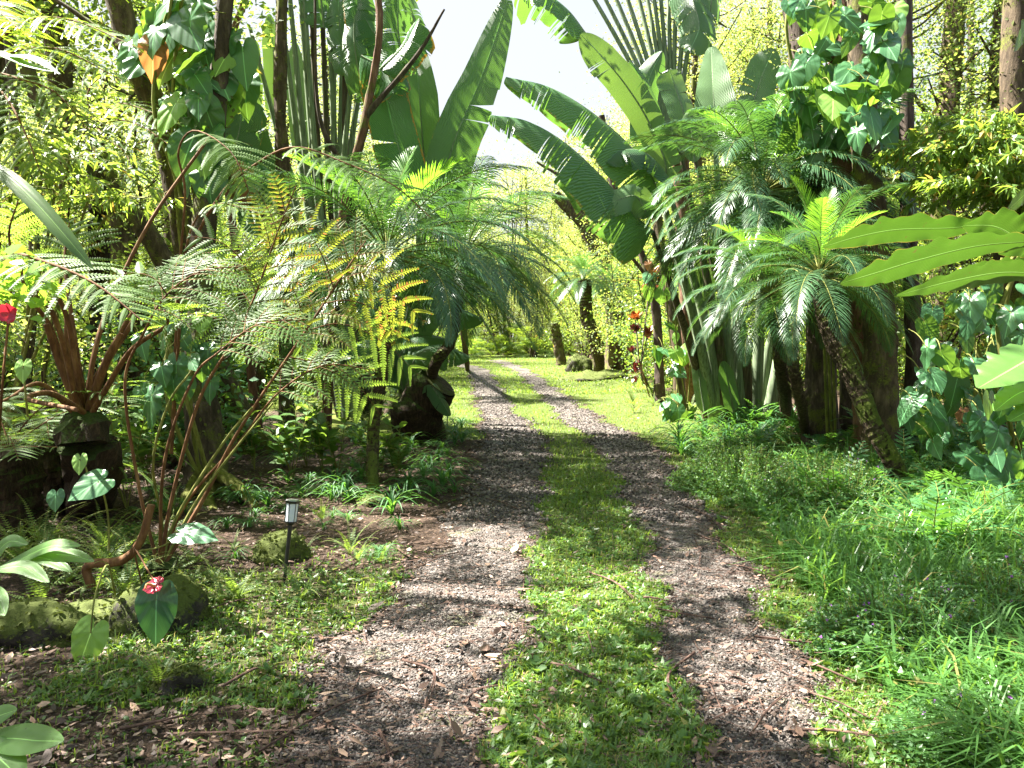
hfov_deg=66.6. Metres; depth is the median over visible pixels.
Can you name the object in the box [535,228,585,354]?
forest tree
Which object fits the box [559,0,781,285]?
forest tree
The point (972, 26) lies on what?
forest tree
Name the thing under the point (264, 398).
leafy herb
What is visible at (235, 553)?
strap leaf plant
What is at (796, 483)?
lobed fern
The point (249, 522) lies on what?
strap leaf plant
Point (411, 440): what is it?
strap leaf plant
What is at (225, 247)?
forest tree
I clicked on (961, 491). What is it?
lobed fern
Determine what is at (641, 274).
tall bush
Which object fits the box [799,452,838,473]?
lobed fern
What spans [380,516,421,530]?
strap leaf plant
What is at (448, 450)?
strap leaf plant
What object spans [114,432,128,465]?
leafy herb
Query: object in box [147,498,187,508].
strap leaf plant
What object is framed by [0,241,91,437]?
hibiscus
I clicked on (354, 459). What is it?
strap leaf plant
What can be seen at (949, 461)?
lobed fern
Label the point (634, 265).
sapling
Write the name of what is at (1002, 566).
clump
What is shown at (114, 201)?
bamboo
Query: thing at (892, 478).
lobed fern
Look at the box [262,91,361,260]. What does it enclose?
forest tree
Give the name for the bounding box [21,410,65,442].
leafy herb
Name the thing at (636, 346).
shrub
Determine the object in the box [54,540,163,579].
sword fern
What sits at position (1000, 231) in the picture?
ginger plant
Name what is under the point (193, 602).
mossy rock
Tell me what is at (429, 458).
strap leaf plant
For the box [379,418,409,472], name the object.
leafy herb
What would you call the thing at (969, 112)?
forest tree
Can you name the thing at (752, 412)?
strap leaf plant
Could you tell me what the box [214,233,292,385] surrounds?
tree fern
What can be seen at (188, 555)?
sword fern
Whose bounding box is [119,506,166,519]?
strap leaf plant
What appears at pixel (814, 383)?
forest tree
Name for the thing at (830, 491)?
lobed fern
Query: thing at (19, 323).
sapling
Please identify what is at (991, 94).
sapling
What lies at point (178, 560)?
sword fern
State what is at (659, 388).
slender tree
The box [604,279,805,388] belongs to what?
shrub
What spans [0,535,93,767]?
ginger plant
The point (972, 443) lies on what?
lobed fern
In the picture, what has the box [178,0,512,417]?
traveller palm
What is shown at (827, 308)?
date palm
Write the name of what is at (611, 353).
date palm
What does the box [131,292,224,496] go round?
climbing vine
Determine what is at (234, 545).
sword fern
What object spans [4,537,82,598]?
sword fern
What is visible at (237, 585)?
sword fern
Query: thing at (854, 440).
lobed fern
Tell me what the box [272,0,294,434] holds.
slender tree
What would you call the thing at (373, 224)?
forest tree
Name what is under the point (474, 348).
fern thicket
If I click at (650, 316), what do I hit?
shrub
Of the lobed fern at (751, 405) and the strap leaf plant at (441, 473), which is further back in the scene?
the lobed fern at (751, 405)
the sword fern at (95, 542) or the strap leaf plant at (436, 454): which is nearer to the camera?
the sword fern at (95, 542)
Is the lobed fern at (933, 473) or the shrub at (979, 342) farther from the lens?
the shrub at (979, 342)
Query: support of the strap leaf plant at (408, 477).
on the ground at (14, 584)
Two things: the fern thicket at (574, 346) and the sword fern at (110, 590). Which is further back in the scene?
the fern thicket at (574, 346)
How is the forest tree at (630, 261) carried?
on the ground at (14, 584)
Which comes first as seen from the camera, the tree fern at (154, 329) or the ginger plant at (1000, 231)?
the ginger plant at (1000, 231)
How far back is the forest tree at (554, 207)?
58.89 m
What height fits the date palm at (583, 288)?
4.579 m
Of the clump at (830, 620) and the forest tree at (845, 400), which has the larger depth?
the forest tree at (845, 400)
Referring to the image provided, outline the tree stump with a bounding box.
[390,370,454,444]
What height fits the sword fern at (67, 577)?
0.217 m
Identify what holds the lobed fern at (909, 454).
on the ground at (14, 584)
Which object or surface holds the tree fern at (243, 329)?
on the ground at (14, 584)
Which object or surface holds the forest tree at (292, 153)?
on the ground at (14, 584)
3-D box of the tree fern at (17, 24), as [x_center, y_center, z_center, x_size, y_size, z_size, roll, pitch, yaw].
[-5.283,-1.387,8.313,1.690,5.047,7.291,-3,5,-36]
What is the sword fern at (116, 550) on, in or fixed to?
on the ground at (14, 584)
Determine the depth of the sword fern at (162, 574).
4.80 m
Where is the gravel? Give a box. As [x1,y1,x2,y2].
[272,373,844,767]
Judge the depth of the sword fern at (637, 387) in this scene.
20.39 m
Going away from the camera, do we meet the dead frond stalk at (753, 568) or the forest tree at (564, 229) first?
the dead frond stalk at (753, 568)
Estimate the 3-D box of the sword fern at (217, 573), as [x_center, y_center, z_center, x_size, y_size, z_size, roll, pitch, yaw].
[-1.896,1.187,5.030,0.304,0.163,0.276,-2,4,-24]
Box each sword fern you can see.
[0,492,120,547]
[0,502,84,559]
[0,502,90,538]
[0,510,78,552]
[0,510,111,579]
[0,526,109,563]
[0,534,78,559]
[0,538,46,575]
[2,507,107,549]
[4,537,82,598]
[7,534,118,571]
[9,524,108,573]
[12,536,143,601]
[21,509,119,540]
[21,519,97,546]
[37,546,98,596]
[44,511,156,557]
[44,521,181,569]
[53,498,158,546]
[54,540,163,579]
[59,541,177,594]
[65,555,168,598]
[70,515,148,567]
[73,509,135,530]
[78,529,208,593]
[80,571,144,597]
[84,506,204,556]
[88,525,182,579]
[98,562,209,588]
[99,557,191,591]
[104,620,225,687]
[119,543,215,573]
[120,511,177,547]
[126,553,201,579]
[133,482,213,515]
[138,549,214,577]
[158,528,230,564]
[169,563,226,584]
[188,560,290,598]
[193,555,242,578]
[195,567,271,606]
[202,578,250,598]
[203,567,284,601]
[206,569,273,601]
[212,528,257,548]
[237,557,344,617]
[294,489,362,520]
[301,535,327,558]
[322,511,381,554]
[329,530,386,561]
[333,396,393,422]
[333,410,389,445]
[347,535,403,563]
[604,384,657,405]
[610,397,650,412]
[614,378,665,391]
[643,391,665,404]
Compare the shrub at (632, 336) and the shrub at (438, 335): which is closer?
the shrub at (632, 336)
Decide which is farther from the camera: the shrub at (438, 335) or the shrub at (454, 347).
the shrub at (454, 347)
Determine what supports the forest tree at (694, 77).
on the ground at (14, 584)
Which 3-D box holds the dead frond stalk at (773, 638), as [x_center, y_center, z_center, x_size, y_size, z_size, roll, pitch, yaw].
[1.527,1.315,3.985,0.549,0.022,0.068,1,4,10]
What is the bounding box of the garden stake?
[637,356,649,396]
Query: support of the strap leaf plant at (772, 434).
on the ground at (14, 584)
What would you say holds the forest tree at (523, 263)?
on the ground at (14, 584)
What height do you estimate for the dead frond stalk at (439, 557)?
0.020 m
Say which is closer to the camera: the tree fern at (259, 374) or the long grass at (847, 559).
the long grass at (847, 559)
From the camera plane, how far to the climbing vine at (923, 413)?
6.72 m
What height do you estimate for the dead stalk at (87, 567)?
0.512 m
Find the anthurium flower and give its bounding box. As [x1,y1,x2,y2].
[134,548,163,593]
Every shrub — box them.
[0,280,152,394]
[0,291,289,474]
[0,304,111,429]
[0,325,65,433]
[211,305,278,389]
[228,299,316,380]
[231,335,315,384]
[258,333,314,381]
[260,323,317,394]
[424,332,473,369]
[426,298,463,369]
[572,301,649,360]
[583,296,666,384]
[585,287,754,390]
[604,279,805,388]
[604,318,651,363]
[622,318,753,391]
[623,248,678,383]
[631,322,671,386]
[714,277,838,385]
[799,340,838,385]
[837,205,992,415]
[895,276,988,407]
[897,292,972,385]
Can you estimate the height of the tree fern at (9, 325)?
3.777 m
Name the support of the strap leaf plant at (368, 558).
on the ground at (14, 584)
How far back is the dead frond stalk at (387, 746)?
2.94 m
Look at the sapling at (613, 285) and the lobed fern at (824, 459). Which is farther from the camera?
the sapling at (613, 285)
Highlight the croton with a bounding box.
[625,265,660,385]
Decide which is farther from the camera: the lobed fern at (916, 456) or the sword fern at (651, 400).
the sword fern at (651, 400)
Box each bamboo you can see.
[0,123,193,445]
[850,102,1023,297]
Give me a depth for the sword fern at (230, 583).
4.63 m
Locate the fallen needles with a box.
[161,466,898,767]
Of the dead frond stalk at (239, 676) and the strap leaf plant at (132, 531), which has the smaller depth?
the dead frond stalk at (239, 676)
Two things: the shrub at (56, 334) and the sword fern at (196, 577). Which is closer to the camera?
the sword fern at (196, 577)
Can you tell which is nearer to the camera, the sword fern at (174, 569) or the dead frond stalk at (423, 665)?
the dead frond stalk at (423, 665)
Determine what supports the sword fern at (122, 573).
on the ground at (14, 584)
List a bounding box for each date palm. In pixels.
[216,146,549,493]
[338,156,575,379]
[403,230,512,370]
[544,249,620,371]
[590,260,642,367]
[624,85,912,420]
[672,218,878,436]
[703,175,933,492]
[717,74,983,304]
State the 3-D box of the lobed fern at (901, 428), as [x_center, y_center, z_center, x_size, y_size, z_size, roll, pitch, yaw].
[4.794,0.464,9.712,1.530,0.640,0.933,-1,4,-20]
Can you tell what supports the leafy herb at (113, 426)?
on the ground at (14, 584)
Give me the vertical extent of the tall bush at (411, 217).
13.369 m
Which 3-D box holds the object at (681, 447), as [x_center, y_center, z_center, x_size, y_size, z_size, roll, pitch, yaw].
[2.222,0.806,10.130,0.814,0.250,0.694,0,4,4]
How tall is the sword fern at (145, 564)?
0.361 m
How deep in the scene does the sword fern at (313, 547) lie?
5.67 m
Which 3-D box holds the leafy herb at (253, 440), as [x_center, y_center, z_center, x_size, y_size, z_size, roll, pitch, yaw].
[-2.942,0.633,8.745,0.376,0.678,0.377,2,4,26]
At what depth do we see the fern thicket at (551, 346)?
51.05 m
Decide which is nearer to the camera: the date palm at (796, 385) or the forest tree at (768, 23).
the date palm at (796, 385)
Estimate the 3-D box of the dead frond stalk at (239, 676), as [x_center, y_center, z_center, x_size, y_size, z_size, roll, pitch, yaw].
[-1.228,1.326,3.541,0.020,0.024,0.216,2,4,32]
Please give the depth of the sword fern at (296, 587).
4.63 m
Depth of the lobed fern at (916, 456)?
8.14 m
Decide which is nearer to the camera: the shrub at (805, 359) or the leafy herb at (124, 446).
the leafy herb at (124, 446)
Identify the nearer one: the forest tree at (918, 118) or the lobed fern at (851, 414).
the lobed fern at (851, 414)
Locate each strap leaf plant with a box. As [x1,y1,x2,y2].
[113,523,151,535]
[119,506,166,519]
[133,484,177,497]
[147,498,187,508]
[159,474,179,482]
[163,500,203,514]
[207,514,242,528]
[209,478,279,500]
[210,480,263,500]
[212,546,254,561]
[220,493,258,503]
[224,491,266,503]
[229,512,272,527]
[236,507,272,518]
[239,487,297,506]
[251,485,276,500]
[255,519,283,527]
[256,448,315,465]
[266,468,308,481]
[267,501,305,509]
[275,491,297,499]
[278,479,313,493]
[285,484,317,497]
[289,472,325,483]
[290,471,329,483]
[296,468,366,494]
[299,471,382,499]
[301,478,356,500]
[307,483,329,491]
[310,519,337,528]
[317,461,353,472]
[319,485,368,501]
[325,506,344,517]
[332,460,388,479]
[332,508,367,521]
[335,444,388,459]
[337,423,367,431]
[338,432,379,444]
[338,456,365,468]
[342,484,437,514]
[351,551,382,562]
[358,543,393,554]
[372,542,406,559]
[373,478,437,498]
[379,467,426,485]
[380,451,413,466]
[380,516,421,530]
[384,445,434,458]
[398,432,433,448]
[399,442,423,449]
[400,461,443,477]
[403,453,456,467]
[406,463,475,486]
[407,458,443,471]
[414,448,459,460]
[414,457,480,477]
[416,479,451,495]
[422,438,457,448]
[432,429,478,444]
[434,445,461,454]
[435,478,475,492]
[441,426,487,441]
[443,415,473,427]
[444,418,476,432]
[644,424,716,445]
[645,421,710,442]
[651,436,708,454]
[667,420,742,442]
[672,414,730,432]
[684,417,755,441]
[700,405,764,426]
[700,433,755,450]
[711,418,800,442]
[717,421,776,439]
[720,404,770,422]
[738,424,799,441]
[748,403,780,418]
[756,402,796,420]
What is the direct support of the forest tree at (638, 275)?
on the ground at (14, 584)
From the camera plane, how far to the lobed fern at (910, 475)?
7.11 m
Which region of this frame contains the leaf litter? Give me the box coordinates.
[0,403,953,767]
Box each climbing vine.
[116,0,284,271]
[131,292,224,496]
[642,252,696,421]
[754,0,914,448]
[897,256,1023,497]
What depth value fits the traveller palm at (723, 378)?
12.13 m
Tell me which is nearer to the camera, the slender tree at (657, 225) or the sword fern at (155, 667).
the sword fern at (155, 667)
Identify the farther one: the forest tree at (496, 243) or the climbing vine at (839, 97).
the forest tree at (496, 243)
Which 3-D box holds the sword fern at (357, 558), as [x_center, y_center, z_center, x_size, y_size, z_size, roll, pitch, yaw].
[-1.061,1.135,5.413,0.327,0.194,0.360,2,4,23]
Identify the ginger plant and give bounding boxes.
[0,51,92,268]
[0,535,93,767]
[823,19,1023,421]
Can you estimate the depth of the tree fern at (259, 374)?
16.44 m
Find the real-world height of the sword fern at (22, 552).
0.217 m
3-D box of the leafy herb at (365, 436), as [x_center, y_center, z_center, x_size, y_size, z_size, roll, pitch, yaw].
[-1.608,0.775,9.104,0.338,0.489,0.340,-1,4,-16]
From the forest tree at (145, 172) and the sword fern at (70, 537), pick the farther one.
the forest tree at (145, 172)
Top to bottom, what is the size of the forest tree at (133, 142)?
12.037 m
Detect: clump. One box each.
[797,572,1011,673]
[873,683,1023,767]
[939,545,1023,629]
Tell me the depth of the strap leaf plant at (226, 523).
6.18 m
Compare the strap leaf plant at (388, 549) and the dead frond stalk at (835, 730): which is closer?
the dead frond stalk at (835, 730)
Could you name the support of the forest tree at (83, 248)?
on the ground at (14, 584)
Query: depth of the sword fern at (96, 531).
5.27 m
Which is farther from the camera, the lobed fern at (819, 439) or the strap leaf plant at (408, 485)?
the lobed fern at (819, 439)
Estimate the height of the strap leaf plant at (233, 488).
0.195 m
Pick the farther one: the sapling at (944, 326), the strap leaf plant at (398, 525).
the sapling at (944, 326)
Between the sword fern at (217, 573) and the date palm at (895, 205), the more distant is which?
the date palm at (895, 205)
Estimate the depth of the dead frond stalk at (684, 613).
4.33 m
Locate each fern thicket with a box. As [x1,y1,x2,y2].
[456,332,491,359]
[458,322,517,357]
[459,323,491,353]
[472,334,527,357]
[489,322,566,357]
[515,330,572,356]
[537,322,585,350]
[552,333,589,357]
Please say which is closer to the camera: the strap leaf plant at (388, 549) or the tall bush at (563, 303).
the strap leaf plant at (388, 549)
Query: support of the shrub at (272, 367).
on the ground at (14, 584)
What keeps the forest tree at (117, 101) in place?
on the ground at (14, 584)
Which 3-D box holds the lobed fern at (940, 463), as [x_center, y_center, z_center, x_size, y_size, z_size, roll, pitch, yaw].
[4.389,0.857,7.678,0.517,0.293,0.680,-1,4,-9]
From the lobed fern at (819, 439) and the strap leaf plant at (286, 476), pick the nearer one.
the strap leaf plant at (286, 476)
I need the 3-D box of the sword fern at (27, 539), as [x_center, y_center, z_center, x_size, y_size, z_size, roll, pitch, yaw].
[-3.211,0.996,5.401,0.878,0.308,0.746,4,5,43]
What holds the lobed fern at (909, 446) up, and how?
on the ground at (14, 584)
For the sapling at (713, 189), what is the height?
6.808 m
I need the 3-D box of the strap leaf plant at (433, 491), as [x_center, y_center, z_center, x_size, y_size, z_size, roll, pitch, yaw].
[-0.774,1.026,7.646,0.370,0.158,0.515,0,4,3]
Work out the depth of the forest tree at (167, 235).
14.37 m
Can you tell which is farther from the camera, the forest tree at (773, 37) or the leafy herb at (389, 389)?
the forest tree at (773, 37)
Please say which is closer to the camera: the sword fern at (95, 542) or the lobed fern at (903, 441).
the sword fern at (95, 542)
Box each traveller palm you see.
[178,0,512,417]
[488,32,802,423]
[514,0,720,403]
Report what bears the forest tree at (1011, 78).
on the ground at (14, 584)
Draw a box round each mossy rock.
[107,568,211,637]
[144,656,210,702]
[248,528,313,566]
[353,492,387,506]
[559,369,627,381]
[565,353,592,371]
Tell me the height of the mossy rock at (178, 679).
0.263 m
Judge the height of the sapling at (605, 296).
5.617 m
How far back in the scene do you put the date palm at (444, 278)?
7.82 m
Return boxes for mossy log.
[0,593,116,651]
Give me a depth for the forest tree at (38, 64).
13.97 m
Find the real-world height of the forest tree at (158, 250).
5.151 m
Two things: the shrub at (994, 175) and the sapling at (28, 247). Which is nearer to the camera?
the shrub at (994, 175)
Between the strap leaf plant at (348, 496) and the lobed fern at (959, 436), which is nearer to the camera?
the strap leaf plant at (348, 496)
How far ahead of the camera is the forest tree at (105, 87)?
18.73 m
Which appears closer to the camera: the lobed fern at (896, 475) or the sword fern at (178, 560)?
the sword fern at (178, 560)
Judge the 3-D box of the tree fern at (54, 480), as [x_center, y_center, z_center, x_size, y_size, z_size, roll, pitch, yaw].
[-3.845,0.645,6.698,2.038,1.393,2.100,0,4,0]
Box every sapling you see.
[0,0,293,369]
[0,79,172,428]
[0,153,59,361]
[1,197,62,319]
[4,213,136,396]
[253,250,308,388]
[550,236,647,380]
[571,245,644,341]
[597,239,678,366]
[662,154,778,311]
[745,173,946,337]
[883,148,924,391]
[884,100,981,302]
[921,35,1000,346]
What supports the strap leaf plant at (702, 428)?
on the ground at (14, 584)
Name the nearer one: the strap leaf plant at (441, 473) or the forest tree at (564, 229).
the strap leaf plant at (441, 473)
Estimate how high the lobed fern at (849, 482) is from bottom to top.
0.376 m
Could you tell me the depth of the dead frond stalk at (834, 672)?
3.63 m
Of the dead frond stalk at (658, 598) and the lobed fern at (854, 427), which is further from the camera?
the lobed fern at (854, 427)
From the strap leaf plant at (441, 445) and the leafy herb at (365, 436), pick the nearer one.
the leafy herb at (365, 436)
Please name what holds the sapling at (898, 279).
on the ground at (14, 584)
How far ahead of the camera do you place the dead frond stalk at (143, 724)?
3.11 m
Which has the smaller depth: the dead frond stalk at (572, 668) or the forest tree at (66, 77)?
the dead frond stalk at (572, 668)
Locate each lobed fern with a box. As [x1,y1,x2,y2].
[718,422,783,454]
[721,433,769,449]
[736,415,789,456]
[739,409,787,431]
[739,420,798,449]
[744,398,778,420]
[749,398,779,415]
[757,410,797,437]
[759,415,799,436]
[768,461,822,510]
[768,470,867,506]
[773,421,800,438]
[773,432,836,459]
[776,419,798,430]
[777,476,843,508]
[778,413,800,433]
[787,441,917,485]
[788,434,824,458]
[788,467,859,502]
[797,433,850,453]
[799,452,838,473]
[805,467,882,525]
[811,424,857,447]
[817,483,858,503]
[822,451,855,474]
[831,416,924,443]
[831,496,1023,542]
[832,479,891,512]
[835,406,916,439]
[839,407,912,442]
[843,436,859,452]
[847,429,953,474]
[854,491,911,500]
[858,439,919,447]
[862,476,916,482]
[867,467,928,489]
[867,476,947,508]
[868,446,947,472]
[873,449,937,469]
[874,502,1022,547]
[879,469,903,499]
[879,470,973,498]
[879,480,997,522]
[881,476,939,526]
[885,467,962,495]
[895,469,951,491]
[897,490,1012,549]
[898,440,954,468]
[902,452,982,490]
[908,452,969,487]
[915,441,959,458]
[921,446,985,472]
[926,451,965,475]
[927,487,997,502]
[933,469,1023,507]
[945,432,986,454]
[946,489,1022,521]
[947,417,974,441]
[953,479,1022,510]
[955,422,1023,452]
[956,439,987,453]
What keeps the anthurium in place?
on the ground at (14, 584)
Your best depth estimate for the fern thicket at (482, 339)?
55.34 m
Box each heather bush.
[664,440,802,505]
[684,435,758,462]
[736,451,909,522]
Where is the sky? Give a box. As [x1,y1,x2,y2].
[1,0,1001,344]
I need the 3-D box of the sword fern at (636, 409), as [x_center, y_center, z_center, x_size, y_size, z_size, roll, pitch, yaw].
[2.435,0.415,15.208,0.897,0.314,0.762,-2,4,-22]
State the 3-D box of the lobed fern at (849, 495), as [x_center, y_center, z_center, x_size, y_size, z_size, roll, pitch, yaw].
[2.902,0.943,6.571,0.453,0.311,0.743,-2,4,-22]
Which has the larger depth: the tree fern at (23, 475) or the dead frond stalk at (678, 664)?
the tree fern at (23, 475)
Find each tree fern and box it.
[0,0,147,250]
[0,138,241,516]
[0,251,79,370]
[0,257,57,391]
[0,298,114,418]
[0,377,194,517]
[0,387,168,556]
[1,222,53,314]
[10,70,182,414]
[37,228,237,440]
[104,171,433,579]
[113,300,212,346]
[138,263,286,429]
[169,130,442,453]
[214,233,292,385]
[228,317,313,409]
[247,271,312,314]
[264,307,324,400]
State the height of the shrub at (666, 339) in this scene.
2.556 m
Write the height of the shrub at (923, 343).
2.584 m
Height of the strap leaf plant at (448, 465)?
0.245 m
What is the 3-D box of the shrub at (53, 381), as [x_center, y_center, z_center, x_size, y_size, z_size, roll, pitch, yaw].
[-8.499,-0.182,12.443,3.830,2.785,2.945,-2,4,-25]
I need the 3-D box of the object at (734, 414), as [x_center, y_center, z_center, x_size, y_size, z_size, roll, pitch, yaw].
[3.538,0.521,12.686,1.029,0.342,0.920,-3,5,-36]
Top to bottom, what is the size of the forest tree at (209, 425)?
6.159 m
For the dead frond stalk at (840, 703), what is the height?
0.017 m
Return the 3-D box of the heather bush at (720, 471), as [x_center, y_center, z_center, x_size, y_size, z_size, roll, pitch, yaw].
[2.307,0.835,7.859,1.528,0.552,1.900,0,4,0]
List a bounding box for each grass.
[0,355,953,767]
[702,424,1023,767]
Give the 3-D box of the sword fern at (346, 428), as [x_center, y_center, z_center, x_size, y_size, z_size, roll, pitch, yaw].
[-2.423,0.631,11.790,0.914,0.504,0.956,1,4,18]
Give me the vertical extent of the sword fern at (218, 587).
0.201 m
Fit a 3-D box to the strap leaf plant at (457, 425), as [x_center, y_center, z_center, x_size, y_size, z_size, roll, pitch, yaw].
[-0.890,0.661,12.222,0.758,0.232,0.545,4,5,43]
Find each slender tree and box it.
[0,0,39,444]
[224,0,263,429]
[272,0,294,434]
[314,0,444,430]
[597,115,665,402]
[651,193,686,408]
[897,0,922,432]
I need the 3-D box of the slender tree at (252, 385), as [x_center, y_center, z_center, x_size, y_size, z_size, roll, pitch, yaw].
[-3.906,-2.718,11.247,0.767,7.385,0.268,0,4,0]
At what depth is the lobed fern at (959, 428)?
9.49 m
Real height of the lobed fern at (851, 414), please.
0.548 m
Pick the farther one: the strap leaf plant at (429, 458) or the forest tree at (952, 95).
the forest tree at (952, 95)
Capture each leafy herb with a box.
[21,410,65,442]
[98,390,124,441]
[102,404,158,508]
[106,388,167,484]
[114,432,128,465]
[115,419,163,482]
[119,404,142,455]
[147,411,179,459]
[165,420,184,466]
[173,434,185,463]
[227,409,267,471]
[230,425,248,453]
[257,399,320,478]
[258,379,272,415]
[264,419,283,452]
[265,383,278,408]
[269,401,290,449]
[271,389,334,465]
[280,423,295,447]
[293,403,336,471]
[298,390,306,414]
[301,395,356,471]
[301,402,321,439]
[334,411,352,427]
[345,408,384,456]
[358,429,392,479]
[360,429,387,462]
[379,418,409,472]
[384,386,398,414]
[387,387,398,401]
[390,432,417,477]
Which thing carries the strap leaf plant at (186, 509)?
on the ground at (14, 584)
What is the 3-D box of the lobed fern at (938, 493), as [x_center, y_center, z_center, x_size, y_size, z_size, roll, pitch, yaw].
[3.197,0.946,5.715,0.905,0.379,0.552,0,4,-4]
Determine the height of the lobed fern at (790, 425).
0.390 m
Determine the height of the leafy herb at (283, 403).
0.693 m
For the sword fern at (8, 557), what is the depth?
4.97 m
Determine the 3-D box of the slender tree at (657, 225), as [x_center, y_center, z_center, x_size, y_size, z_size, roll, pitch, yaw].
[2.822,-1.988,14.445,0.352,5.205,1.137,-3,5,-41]
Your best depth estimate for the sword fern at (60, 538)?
5.07 m
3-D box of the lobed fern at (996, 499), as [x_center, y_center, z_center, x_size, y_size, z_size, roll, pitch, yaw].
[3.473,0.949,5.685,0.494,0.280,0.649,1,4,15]
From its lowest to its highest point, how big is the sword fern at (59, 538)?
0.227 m
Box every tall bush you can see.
[355,135,508,311]
[408,233,495,347]
[459,145,574,355]
[467,270,542,352]
[479,261,516,350]
[493,261,554,353]
[500,243,569,356]
[504,95,638,351]
[505,243,605,358]
[510,241,586,351]
[523,207,592,352]
[537,225,605,352]
[621,211,719,311]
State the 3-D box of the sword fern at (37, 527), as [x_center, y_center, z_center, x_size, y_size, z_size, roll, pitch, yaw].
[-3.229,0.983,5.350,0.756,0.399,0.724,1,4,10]
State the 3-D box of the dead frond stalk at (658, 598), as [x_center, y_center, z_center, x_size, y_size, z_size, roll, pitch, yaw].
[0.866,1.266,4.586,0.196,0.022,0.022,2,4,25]
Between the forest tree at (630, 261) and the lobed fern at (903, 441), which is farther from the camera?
the forest tree at (630, 261)
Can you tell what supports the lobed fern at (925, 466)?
on the ground at (14, 584)
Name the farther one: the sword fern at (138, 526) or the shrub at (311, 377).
the shrub at (311, 377)
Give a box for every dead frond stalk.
[120,714,185,729]
[210,594,267,608]
[221,667,260,687]
[258,686,385,751]
[378,728,393,757]
[402,658,436,697]
[416,551,462,568]
[462,684,497,703]
[550,661,601,681]
[587,571,634,597]
[643,596,675,602]
[657,607,714,618]
[666,651,695,715]
[685,505,721,527]
[694,533,740,557]
[724,562,786,579]
[749,691,789,736]
[755,635,863,645]
[787,728,876,736]
[801,659,856,682]
[806,691,870,718]
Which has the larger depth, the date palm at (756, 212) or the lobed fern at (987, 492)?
the date palm at (756, 212)
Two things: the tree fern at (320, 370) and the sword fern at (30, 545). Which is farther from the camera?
the tree fern at (320, 370)
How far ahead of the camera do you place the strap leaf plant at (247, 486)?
7.22 m
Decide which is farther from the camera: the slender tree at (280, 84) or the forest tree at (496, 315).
the forest tree at (496, 315)
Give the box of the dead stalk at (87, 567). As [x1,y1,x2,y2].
[81,504,154,587]
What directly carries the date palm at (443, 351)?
on the ground at (14, 584)
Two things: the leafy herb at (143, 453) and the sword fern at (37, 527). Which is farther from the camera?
the leafy herb at (143, 453)
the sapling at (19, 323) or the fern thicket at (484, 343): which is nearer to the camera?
the sapling at (19, 323)
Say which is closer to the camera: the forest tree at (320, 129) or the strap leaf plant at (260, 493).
the strap leaf plant at (260, 493)
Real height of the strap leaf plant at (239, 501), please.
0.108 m
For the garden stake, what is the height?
1.072 m
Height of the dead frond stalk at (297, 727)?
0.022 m
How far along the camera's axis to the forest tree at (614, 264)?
36.96 m
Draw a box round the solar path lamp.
[283,499,299,582]
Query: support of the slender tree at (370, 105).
on the ground at (14, 584)
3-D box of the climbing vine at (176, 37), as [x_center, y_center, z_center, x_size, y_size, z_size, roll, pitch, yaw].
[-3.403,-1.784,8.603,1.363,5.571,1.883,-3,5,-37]
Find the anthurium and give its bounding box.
[14,358,218,661]
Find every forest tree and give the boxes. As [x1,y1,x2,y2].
[0,0,129,373]
[0,0,167,254]
[0,0,418,439]
[0,9,150,360]
[0,54,162,364]
[0,127,88,303]
[0,128,57,338]
[2,53,143,292]
[7,0,303,405]
[19,66,273,455]
[26,73,164,387]
[27,179,152,382]
[36,0,170,432]
[54,0,192,461]
[70,46,163,273]
[86,124,245,316]
[139,126,291,363]
[140,134,276,330]
[178,0,261,510]
[214,138,328,367]
[222,4,415,379]
[224,101,303,272]
[226,105,337,306]
[228,87,402,317]
[245,33,425,268]
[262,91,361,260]
[301,183,414,260]
[429,178,499,351]
[468,220,509,339]
[471,246,524,352]
[480,156,572,353]
[507,225,541,342]
[518,178,576,351]
[529,119,627,335]
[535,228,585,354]
[537,161,665,369]
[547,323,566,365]
[558,166,697,359]
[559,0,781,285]
[563,120,636,353]
[567,124,670,314]
[586,0,790,300]
[587,100,697,319]
[594,182,710,311]
[595,70,722,366]
[625,0,794,287]
[683,0,787,320]
[691,0,828,283]
[703,0,1001,199]
[726,0,843,447]
[821,0,984,290]
[829,0,863,454]
[839,299,852,432]
[843,0,902,463]
[883,0,999,294]
[884,0,1002,383]
[914,0,1000,408]
[914,36,1000,292]
[983,0,1023,444]
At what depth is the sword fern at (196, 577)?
4.85 m
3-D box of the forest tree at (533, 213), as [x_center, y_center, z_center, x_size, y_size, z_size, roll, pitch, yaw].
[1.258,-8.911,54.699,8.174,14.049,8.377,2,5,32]
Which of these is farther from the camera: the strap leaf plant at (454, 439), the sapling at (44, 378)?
the strap leaf plant at (454, 439)
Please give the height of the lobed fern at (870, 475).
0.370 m
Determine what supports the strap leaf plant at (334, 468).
on the ground at (14, 584)
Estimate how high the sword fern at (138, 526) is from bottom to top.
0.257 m
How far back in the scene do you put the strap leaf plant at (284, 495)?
7.41 m
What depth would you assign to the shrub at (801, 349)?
17.90 m
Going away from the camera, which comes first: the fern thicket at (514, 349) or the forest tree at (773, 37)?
the forest tree at (773, 37)
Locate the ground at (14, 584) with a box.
[0,344,988,767]

